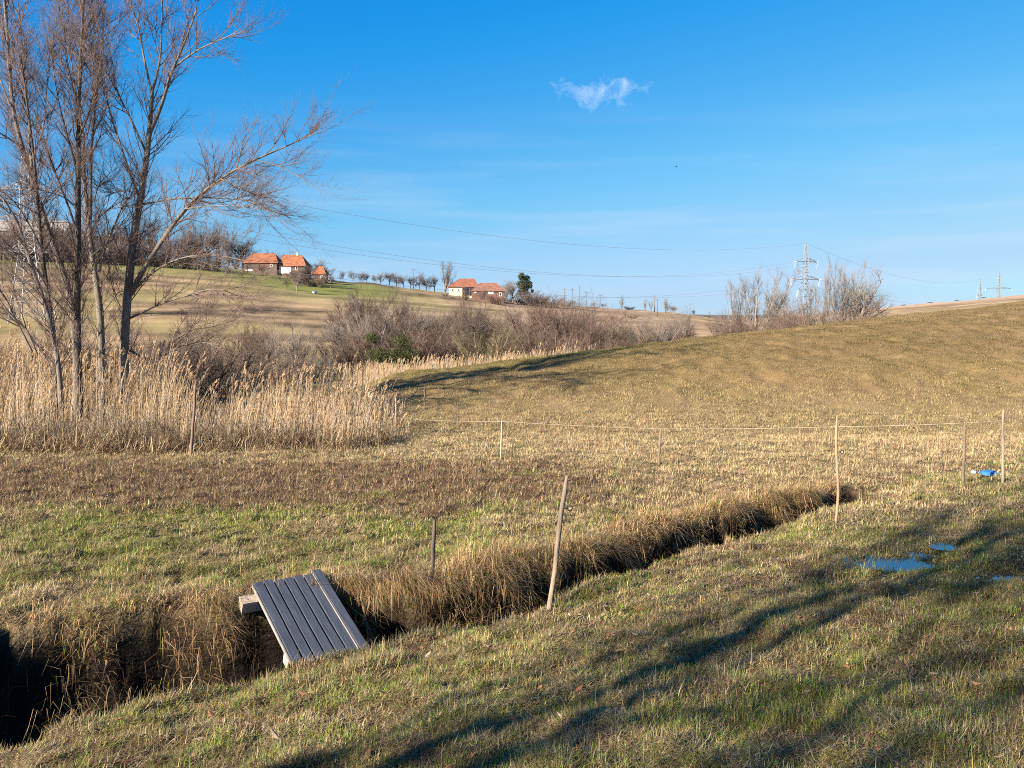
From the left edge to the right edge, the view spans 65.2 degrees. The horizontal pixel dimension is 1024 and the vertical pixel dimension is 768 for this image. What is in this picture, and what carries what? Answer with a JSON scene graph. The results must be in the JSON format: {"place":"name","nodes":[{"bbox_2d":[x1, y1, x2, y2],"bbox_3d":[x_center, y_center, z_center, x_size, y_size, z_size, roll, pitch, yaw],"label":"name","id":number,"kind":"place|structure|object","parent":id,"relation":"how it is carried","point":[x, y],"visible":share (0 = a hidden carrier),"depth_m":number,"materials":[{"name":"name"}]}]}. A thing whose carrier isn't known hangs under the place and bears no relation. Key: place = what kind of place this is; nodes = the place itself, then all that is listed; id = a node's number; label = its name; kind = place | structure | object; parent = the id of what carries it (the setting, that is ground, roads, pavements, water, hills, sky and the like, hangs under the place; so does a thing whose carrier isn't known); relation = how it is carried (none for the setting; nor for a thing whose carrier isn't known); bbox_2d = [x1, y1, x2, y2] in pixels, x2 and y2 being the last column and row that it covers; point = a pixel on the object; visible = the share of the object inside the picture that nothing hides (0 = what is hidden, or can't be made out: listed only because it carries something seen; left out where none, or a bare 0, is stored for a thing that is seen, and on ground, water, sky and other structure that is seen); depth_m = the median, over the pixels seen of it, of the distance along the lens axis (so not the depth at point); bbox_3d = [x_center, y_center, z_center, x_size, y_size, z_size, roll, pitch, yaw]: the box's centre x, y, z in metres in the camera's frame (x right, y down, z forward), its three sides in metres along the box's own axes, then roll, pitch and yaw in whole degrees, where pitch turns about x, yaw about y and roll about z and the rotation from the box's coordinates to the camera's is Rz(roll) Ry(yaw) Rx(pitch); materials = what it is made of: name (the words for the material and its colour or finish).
{"place":"outdoors","nodes":[
{"label":"outdoors","id":0,"kind":"place"},
{"bbox_2d":[0,255,1023,767],"bbox_3d":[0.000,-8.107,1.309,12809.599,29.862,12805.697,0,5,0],"label":"ground","id":1,"kind":"structure","parent":0,"point":[142,649],"depth_m":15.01,"materials":[{"name":"plant"}]},
{"bbox_2d":[0,152,71,322],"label":"lattice pylon","id":2,"kind":"object","parent":1,"relation":"on","point":[36,263],"visible":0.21,"depth_m":123.07,"materials":[{"name":"metal"}]},
{"bbox_2d":[2,223,785,297],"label":"power cable","id":3,"kind":"object","parent":2,"relation":"attached to","point":[408,286],"visible":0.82,"depth_m":176.96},
{"bbox_2d":[6,190,794,276],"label":"power cable","id":4,"kind":"object","parent":2,"relation":"attached to","point":[435,264],"visible":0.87,"depth_m":181.53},
{"bbox_2d":[25,148,804,249],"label":"power cable","id":5,"kind":"object","parent":2,"relation":"attached to","point":[425,226],"visible":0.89,"depth_m":175.53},
{"bbox_2d":[69,194,813,276],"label":"power cable","id":6,"kind":"object","parent":2,"relation":"attached to","point":[441,261],"visible":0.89,"depth_m":175.86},
{"bbox_2d":[71,223,815,297],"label":"power cable","id":7,"kind":"object","parent":2,"relation":"attached to","point":[437,284],"visible":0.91,"depth_m":174.21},
{"bbox_2d":[0,168,91,428],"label":"bare tree","id":8,"kind":"object","parent":1,"relation":"on","point":[49,320],"visible":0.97,"depth_m":22.23,"materials":[{"name":"grey plant"}]},
{"bbox_2d":[0,0,95,420],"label":"bare tree","id":9,"kind":"object","parent":1,"relation":"on","point":[7,44],"visible":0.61,"depth_m":23.57,"materials":[{"name":"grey plant"}]},
{"bbox_2d":[0,0,104,426],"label":"bare tree","id":10,"kind":"object","parent":1,"relation":"on","point":[42,241],"visible":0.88,"depth_m":22.79,"materials":[{"name":"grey plant"}]},
{"bbox_2d":[0,315,119,410],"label":"bare shrub","id":11,"kind":"object","parent":1,"relation":"on","point":[61,354],"visible":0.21,"depth_m":37.36,"materials":[{"name":"plant"}]},
{"bbox_2d":[0,0,147,426],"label":"bare tree","id":12,"kind":"object","parent":1,"relation":"on","point":[77,120],"visible":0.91,"depth_m":23.47,"materials":[{"name":"brown plant"}]},
{"bbox_2d":[23,327,153,408],"bbox_3d":[-19.684,-0.755,37.678,5.993,4.734,5.869,-2,5,-21],"label":"bare shrub","id":13,"kind":"object","parent":1,"relation":"on","point":[89,357],"visible":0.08,"depth_m":37.37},
{"bbox_2d":[29,0,169,421],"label":"bare tree","id":14,"kind":"object","parent":1,"relation":"on","point":[100,316],"visible":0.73,"depth_m":25.14,"materials":[{"name":"brown plant"}]},
{"bbox_2d":[56,235,147,263],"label":"bare shrub","id":15,"kind":"object","parent":1,"relation":"on","point":[113,248],"visible":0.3,"depth_m":214.17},
{"bbox_2d":[94,238,160,264],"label":"bare shrub","id":16,"kind":"object","parent":1,"relation":"on","point":[125,258],"visible":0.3,"depth_m":215.41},
{"bbox_2d":[128,209,161,255],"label":"bare tree","id":17,"kind":"object","parent":1,"relation":"on","point":[154,233],"visible":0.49,"depth_m":229.69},
{"bbox_2d":[82,321,212,414],"bbox_3d":[-16.321,-0.898,36.159,6.064,5.272,8.012,-1,5,-15],"label":"bare shrub","id":18,"kind":"object","parent":1,"relation":"on","point":[183,363],"visible":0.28,"depth_m":36.33,"materials":[{"name":"plant"}]},
{"bbox_2d":[115,238,193,266],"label":"bare shrub","id":19,"kind":"object","parent":1,"relation":"on","point":[143,261],"visible":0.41,"depth_m":214.96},
{"bbox_2d":[122,243,208,268],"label":"bare shrub","id":20,"kind":"object","parent":1,"relation":"on","point":[182,260],"visible":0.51,"depth_m":216.52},
{"bbox_2d":[106,310,270,409],"bbox_3d":[-16.305,-1.382,40.350,8.978,5.864,9.168,-4,6,-44],"label":"bare shrub","id":21,"kind":"object","parent":1,"relation":"on","point":[209,372],"visible":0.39,"depth_m":39.93,"materials":[{"name":"plant"}]},
{"bbox_2d":[0,385,384,451],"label":"dead brush","id":22,"kind":"object","parent":1,"relation":"on","point":[34,423],"visible":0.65,"depth_m":20.75,"materials":[{"name":"plant"}]},
{"bbox_2d":[190,383,195,454],"bbox_3d":[-7.360,0.950,18.436,0.236,1.938,0.068,0,5,0],"label":"fence stake","id":23,"kind":"object","parent":1,"relation":"on","point":[193,422],"visible":0.82,"depth_m":18.41,"materials":[{"name":"brown wood"}]},
{"bbox_2d":[163,223,231,259],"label":"bare tree","id":24,"kind":"object","parent":1,"relation":"on","point":[211,244],"visible":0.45,"depth_m":232.96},
{"bbox_2d":[0,412,398,459],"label":"reed litter","id":25,"kind":"object","parent":1,"relation":"on","point":[294,442],"visible":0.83,"depth_m":19.92,"materials":[{"name":"plant"}]},
{"bbox_2d":[177,246,230,270],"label":"bare shrub","id":26,"kind":"object","parent":1,"relation":"on","point":[207,260],"visible":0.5,"depth_m":217.85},
{"bbox_2d":[33,0,377,424],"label":"bare tree","id":27,"kind":"object","parent":1,"relation":"on","point":[126,316],"visible":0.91,"depth_m":24.20,"materials":[{"name":"brown plant"}]},
{"bbox_2d":[0,308,420,449],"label":"reeds","id":28,"kind":"object","parent":1,"relation":"on","point":[313,403],"visible":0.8,"depth_m":24.30,"materials":[{"name":"plant"}]},
{"bbox_2d":[141,316,326,406],"bbox_3d":[-16.230,-1.272,45.146,8.699,5.474,10.822,-4,6,-42],"label":"bare shrub","id":29,"kind":"object","parent":1,"relation":"on","point":[259,360],"visible":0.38,"depth_m":44.12,"materials":[{"name":"plant"}]},
{"bbox_2d":[211,314,267,373],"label":"bush","id":30,"kind":"object","parent":1,"relation":"on","point":[243,336],"visible":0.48,"depth_m":69.49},
{"bbox_2d":[216,227,267,269],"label":"bare tree","id":31,"kind":"object","parent":1,"relation":"on","point":[248,245],"visible":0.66,"depth_m":240.75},
{"bbox_2d":[239,319,279,375],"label":"bare shrub","id":32,"kind":"object","parent":1,"relation":"on","point":[262,335],"visible":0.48,"depth_m":75.39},
{"bbox_2d":[242,253,279,274],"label":"house","id":33,"kind":"structure","parent":1,"relation":"on","point":[261,256],"depth_m":230.62,"materials":[{"name":"orange tile"}]},
{"bbox_2d":[235,349,334,390],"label":"bare shrub","id":34,"kind":"object","parent":1,"relation":"on","point":[285,364],"visible":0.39,"depth_m":66.72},
{"bbox_2d":[277,253,311,277],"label":"house","id":35,"kind":"structure","parent":1,"relation":"on","point":[296,260],"depth_m":231.81,"materials":[{"name":"orange tile"}]},
{"bbox_2d":[260,306,334,373],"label":"bare shrub","id":36,"kind":"object","parent":1,"relation":"on","point":[298,342],"visible":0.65,"depth_m":79.90,"materials":[{"name":"plant"}]},
{"bbox_2d":[238,569,368,668],"bbox_3d":[-1.841,2.160,7.093,0.837,0.176,1.419,-1,23,-34],"label":"plank panel","id":37,"kind":"object","parent":1,"relation":"on","point":[312,617],"visible":0.77,"depth_m":7.16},
{"bbox_2d":[276,349,352,383],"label":"bare shrub","id":38,"kind":"object","parent":1,"relation":"on","point":[320,370],"visible":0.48,"depth_m":74.45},
{"bbox_2d":[234,644,421,694],"bbox_3d":[-1.292,2.031,5.676,1.327,0.294,0.525,-3,5,-33],"label":"bank fringe","id":39,"kind":"object","parent":1,"relation":"on","point":[369,661],"visible":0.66,"depth_m":5.70,"materials":[{"name":"beige plant"}]},
{"bbox_2d":[309,333,364,375],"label":"bare shrub","id":40,"kind":"object","parent":1,"relation":"on","point":[349,358],"visible":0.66,"depth_m":83.28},
{"bbox_2d":[307,294,399,358],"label":"bare shrub","id":41,"kind":"object","parent":1,"relation":"on","point":[334,320],"visible":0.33,"depth_m":93.02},
{"bbox_2d":[318,296,416,370],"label":"bare shrub","id":42,"kind":"object","parent":1,"relation":"on","point":[338,334],"visible":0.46,"depth_m":87.81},
{"bbox_2d":[336,274,405,324],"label":"bush","id":43,"kind":"object","parent":1,"relation":"on","point":[363,305],"visible":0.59,"depth_m":98.61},
{"bbox_2d":[311,279,432,341],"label":"bare shrub","id":44,"kind":"object","parent":1,"relation":"on","point":[396,310],"visible":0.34,"depth_m":96.55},
{"bbox_2d":[0,445,783,526],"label":"dead weeds","id":45,"kind":"object","parent":1,"relation":"on","point":[171,467],"visible":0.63,"depth_m":14.62,"materials":[{"name":"brown plant"}]},
{"bbox_2d":[363,332,420,374],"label":"leafy bush","id":46,"kind":"object","parent":1,"relation":"on","point":[407,355],"visible":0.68,"depth_m":77.67,"materials":[{"name":"green plant"}]},
{"bbox_2d":[341,317,442,371],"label":"bare shrub","id":47,"kind":"object","parent":1,"relation":"on","point":[365,345],"visible":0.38,"depth_m":81.97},
{"bbox_2d":[350,302,449,366],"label":"bare shrub","id":48,"kind":"object","parent":1,"relation":"on","point":[410,324],"visible":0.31,"depth_m":92.26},
{"bbox_2d":[0,486,823,750],"bbox_3d":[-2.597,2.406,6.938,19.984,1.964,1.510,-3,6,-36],"label":"drooping grass","id":49,"kind":"structure","parent":1,"relation":"on","point":[396,584],"depth_m":7.65,"materials":[{"name":"plant"}]},
{"bbox_2d":[361,305,477,352],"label":"bare shrub","id":50,"kind":"object","parent":1,"relation":"on","point":[433,323],"visible":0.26,"depth_m":95.46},
{"bbox_2d":[367,316,475,367],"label":"bare shrub","id":51,"kind":"object","parent":1,"relation":"on","point":[430,350],"visible":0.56,"depth_m":85.36,"materials":[{"name":"plant"}]},
{"bbox_2d":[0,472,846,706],"bbox_3d":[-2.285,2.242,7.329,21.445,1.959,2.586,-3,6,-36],"label":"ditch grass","id":52,"kind":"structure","parent":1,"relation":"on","point":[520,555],"depth_m":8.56,"materials":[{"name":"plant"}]},
{"bbox_2d":[430,520,435,580],"bbox_3d":[-0.789,1.718,7.929,0.083,0.762,0.044,0,5,0],"label":"fence stake","id":53,"kind":"object","parent":1,"relation":"on","point":[433,540],"visible":0.77,"depth_m":7.90,"materials":[{"name":"wood"}]},
{"bbox_2d":[398,296,468,339],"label":"bare shrub","id":54,"kind":"object","parent":1,"relation":"on","point":[453,319],"visible":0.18,"depth_m":100.63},
{"bbox_2d":[2,490,870,746],"bbox_3d":[-1.399,2.262,6.233,20.616,1.195,0.852,-4,6,-42],"label":"bank fringe","id":55,"kind":"object","parent":1,"relation":"on","point":[575,590],"visible":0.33,"depth_m":6.36,"materials":[{"name":"beige plant"}]},
{"bbox_2d":[406,313,483,366],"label":"bare shrub","id":56,"kind":"object","parent":1,"relation":"on","point":[445,333],"visible":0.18,"depth_m":90.78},
{"bbox_2d":[437,261,457,292],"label":"bare tree","id":57,"kind":"object","parent":1,"relation":"on","point":[447,277],"visible":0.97,"depth_m":254.81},
{"bbox_2d":[420,292,500,350],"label":"bare shrub","id":58,"kind":"object","parent":1,"relation":"on","point":[455,315],"visible":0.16,"depth_m":101.87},
{"bbox_2d":[447,279,477,297],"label":"house","id":59,"kind":"structure","parent":1,"relation":"on","point":[459,284],"depth_m":250.97,"materials":[{"name":"tile"}]},
{"bbox_2d":[455,283,472,335],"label":"bare tree","id":60,"kind":"object","parent":1,"relation":"on","point":[463,304],"visible":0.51,"depth_m":97.50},
{"bbox_2d":[432,304,501,364],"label":"bare shrub","id":61,"kind":"object","parent":1,"relation":"on","point":[455,329],"visible":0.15,"depth_m":93.64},
{"bbox_2d":[343,341,591,392],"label":"valley reeds","id":62,"kind":"object","parent":1,"relation":"on","point":[382,372],"visible":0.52,"depth_m":53.22,"materials":[{"name":"plant"}]},
{"bbox_2d":[453,290,503,354],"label":"bush","id":63,"kind":"object","parent":1,"relation":"on","point":[484,321],"visible":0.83,"depth_m":87.61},
{"bbox_2d":[428,317,529,365],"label":"bare shrub","id":64,"kind":"object","parent":1,"relation":"on","point":[490,348],"visible":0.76,"depth_m":82.86,"materials":[{"name":"plant"}]},
{"bbox_2d":[470,283,505,302],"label":"house","id":65,"kind":"structure","parent":1,"relation":"on","point":[497,288],"depth_m":246.14,"materials":[{"name":"tile"}]},
{"bbox_2d":[0,416,1023,767],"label":"dead thatch","id":66,"kind":"object","parent":1,"relation":"on","point":[810,740],"visible":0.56,"depth_m":5.46,"materials":[{"name":"beige plant"}]},
{"bbox_2d":[0,407,1023,625],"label":"grass","id":67,"kind":"structure","parent":1,"relation":"on","point":[243,558],"depth_m":14.32,"materials":[{"name":"plant"}]},
{"bbox_2d":[0,301,1023,431],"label":"grass","id":68,"kind":"structure","parent":1,"relation":"on","point":[565,355],"depth_m":32.73,"materials":[{"name":"plant"}]},
{"bbox_2d":[16,547,1022,767],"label":"leaf litter","id":69,"kind":"object","parent":1,"relation":"on","point":[868,736],"visible":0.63,"depth_m":4.97,"materials":[{"name":"brown plant"}]},
{"bbox_2d":[475,315,567,361],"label":"bare shrub","id":70,"kind":"object","parent":1,"relation":"on","point":[533,339],"visible":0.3,"depth_m":86.30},
{"bbox_2d":[516,272,533,303],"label":"ivy tree","id":71,"kind":"object","parent":1,"relation":"on","point":[525,279],"visible":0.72,"depth_m":261.73,"materials":[{"name":"green plant"}]},
{"bbox_2d":[504,287,545,304],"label":"bare shrub","id":72,"kind":"object","parent":1,"relation":"on","point":[527,299],"visible":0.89,"depth_m":254.84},
{"bbox_2d":[473,288,606,355],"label":"bare shrub","id":73,"kind":"object","parent":1,"relation":"on","point":[514,322],"visible":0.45,"depth_m":88.83,"materials":[{"name":"plant"}]},
{"bbox_2d":[521,284,559,336],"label":"bare tree","id":74,"kind":"object","parent":1,"relation":"on","point":[531,315],"visible":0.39,"depth_m":99.50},
{"bbox_2d":[485,322,609,357],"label":"bare shrub","id":75,"kind":"object","parent":1,"relation":"on","point":[542,342],"visible":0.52,"depth_m":80.69,"materials":[{"name":"plant"}]},
{"bbox_2d":[519,293,592,354],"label":"bare shrub","id":76,"kind":"object","parent":1,"relation":"on","point":[562,317],"visible":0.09,"depth_m":93.59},
{"bbox_2d":[546,475,572,610],"bbox_3d":[0.408,1.496,7.144,0.270,1.357,0.070,-2,5,-25],"label":"fence stake","id":77,"kind":"object","parent":1,"relation":"on","point":[556,552],"visible":0.95,"depth_m":7.13,"materials":[{"name":"brown wood"}]},
{"bbox_2d":[547,295,629,353],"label":"bare shrub","id":78,"kind":"object","parent":1,"relation":"on","point":[576,326],"visible":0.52,"depth_m":87.96,"materials":[{"name":"plant"}]},
{"bbox_2d":[574,286,608,343],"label":"bare tree","id":79,"kind":"object","parent":1,"relation":"on","point":[588,315],"visible":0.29,"depth_m":97.98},
{"bbox_2d":[543,295,640,348],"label":"bare shrub","id":80,"kind":"object","parent":1,"relation":"on","point":[608,325],"visible":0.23,"depth_m":96.68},
{"bbox_2d":[558,320,660,349],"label":"bare shrub","id":81,"kind":"object","parent":1,"relation":"on","point":[619,343],"visible":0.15,"depth_m":85.46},
{"bbox_2d":[582,314,637,348],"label":"bare shrub","id":82,"kind":"object","parent":1,"relation":"on","point":[623,335],"visible":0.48,"depth_m":89.67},
{"bbox_2d":[266,412,1021,455],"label":"dry stalks","id":83,"kind":"object","parent":1,"relation":"on","point":[922,439],"visible":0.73,"depth_m":21.82,"materials":[{"name":"beige plant"}]},
{"bbox_2d":[606,315,688,345],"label":"bare shrub","id":84,"kind":"object","parent":1,"relation":"on","point":[660,334],"visible":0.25,"depth_m":92.56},
{"bbox_2d":[621,307,694,341],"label":"bare shrub","id":85,"kind":"object","parent":1,"relation":"on","point":[681,323],"visible":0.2,"depth_m":96.43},
{"bbox_2d":[658,429,660,464],"bbox_3d":[3.209,1.428,17.402,0.081,0.922,0.056,0,5,0],"label":"fence stake","id":86,"kind":"object","parent":1,"relation":"on","point":[659,451],"visible":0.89,"depth_m":17.38,"materials":[{"name":"grey wood"}]},
{"bbox_2d":[317,412,995,428],"bbox_3d":[0.839,0.889,19.052,2.834,1.458,18.356,-4,6,-44],"label":"fence rope","id":87,"kind":"object","parent":86,"relation":"attached to","point":[742,428],"visible":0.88,"depth_m":16.39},
{"bbox_2d":[629,309,696,341],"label":"bare shrub","id":88,"kind":"object","parent":1,"relation":"on","point":[684,333],"visible":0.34,"depth_m":98.47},
{"bbox_2d":[661,304,700,337],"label":"bare tree","id":89,"kind":"object","parent":1,"relation":"on","point":[688,326],"visible":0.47,"depth_m":100.02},
{"bbox_2d":[723,273,749,331],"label":"bare tree","id":90,"kind":"object","parent":1,"relation":"on","point":[733,309],"visible":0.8,"depth_m":123.40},
{"bbox_2d":[705,307,777,334],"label":"bare shrub","id":91,"kind":"object","parent":1,"relation":"on","point":[743,322],"visible":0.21,"depth_m":114.91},
{"bbox_2d":[703,310,791,334],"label":"bare shrub","id":92,"kind":"object","parent":1,"relation":"on","point":[727,325],"visible":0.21,"depth_m":111.11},
{"bbox_2d":[739,260,804,329],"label":"bare tree","id":93,"kind":"object","parent":1,"relation":"on","point":[769,300],"visible":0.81,"depth_m":121.01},
{"bbox_2d":[735,304,840,330],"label":"bare shrub","id":94,"kind":"object","parent":1,"relation":"on","point":[783,326],"visible":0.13,"depth_m":109.12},
{"bbox_2d":[754,293,822,327],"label":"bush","id":95,"kind":"object","parent":1,"relation":"on","point":[785,310],"visible":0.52,"depth_m":117.39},
{"bbox_2d":[789,243,820,315],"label":"lattice pylon","id":96,"kind":"object","parent":1,"relation":"on","point":[805,258],"visible":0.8,"depth_m":297.24,"materials":[{"name":"grey metal"}]},
{"bbox_2d":[799,285,822,323],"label":"bare tree","id":97,"kind":"object","parent":1,"relation":"on","point":[810,295],"visible":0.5,"depth_m":123.45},
{"bbox_2d":[768,301,878,328],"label":"bare shrub","id":98,"kind":"object","parent":1,"relation":"on","point":[808,323],"visible":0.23,"depth_m":106.56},
{"bbox_2d":[811,256,852,322],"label":"bare tree","id":99,"kind":"object","parent":1,"relation":"on","point":[832,302],"visible":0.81,"depth_m":115.41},
{"bbox_2d":[780,300,890,327],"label":"bare shrub","id":100,"kind":"object","parent":1,"relation":"on","point":[870,311],"visible":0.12,"depth_m":107.67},
{"bbox_2d":[835,415,843,521],"bbox_3d":[4.330,1.217,10.612,0.129,1.632,0.039,0,5,0],"label":"fence stake","id":101,"kind":"object","parent":1,"relation":"on","point":[837,471],"visible":0.96,"depth_m":10.59,"materials":[{"name":"brown wood"}]},
{"bbox_2d":[820,253,882,319],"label":"bare tree","id":102,"kind":"object","parent":1,"relation":"on","point":[844,270],"visible":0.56,"depth_m":115.39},
{"bbox_2d":[833,249,896,320],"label":"bare tree","id":103,"kind":"object","parent":1,"relation":"on","point":[857,305],"visible":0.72,"depth_m":114.06,"materials":[{"name":"plant"}]},
{"bbox_2d":[842,555,943,572],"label":"puddle","id":104,"kind":"object","parent":1,"relation":"on","point":[908,563],"visible":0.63,"depth_m":7.87,"materials":[{"name":"liquid"}]},
{"bbox_2d":[924,543,960,550],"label":"puddle","id":105,"kind":"object","parent":1,"relation":"on","point":[942,545],"visible":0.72,"depth_m":8.41,"materials":[{"name":"liquid"}]},
{"bbox_2d":[961,421,965,483],"bbox_3d":[7.729,1.232,13.680,0.075,1.222,0.052,0,5,0],"label":"fence stake","id":106,"kind":"object","parent":1,"relation":"on","point":[964,456],"visible":0.84,"depth_m":13.66,"materials":[{"name":"grey wood"}]},
{"bbox_2d":[1001,409,1004,483],"bbox_3d":[8.242,1.127,13.425,0.094,1.411,0.046,0,5,0],"label":"fence stake","id":107,"kind":"object","parent":1,"relation":"on","point":[1002,456],"visible":0.84,"depth_m":13.41,"materials":[{"name":"brown wood"}]},
{"bbox_2d":[0,0,1023,314],"label":"sky","id":108,"kind":"structure","parent":0,"point":[840,128],"materials":[{"name":"blue"}]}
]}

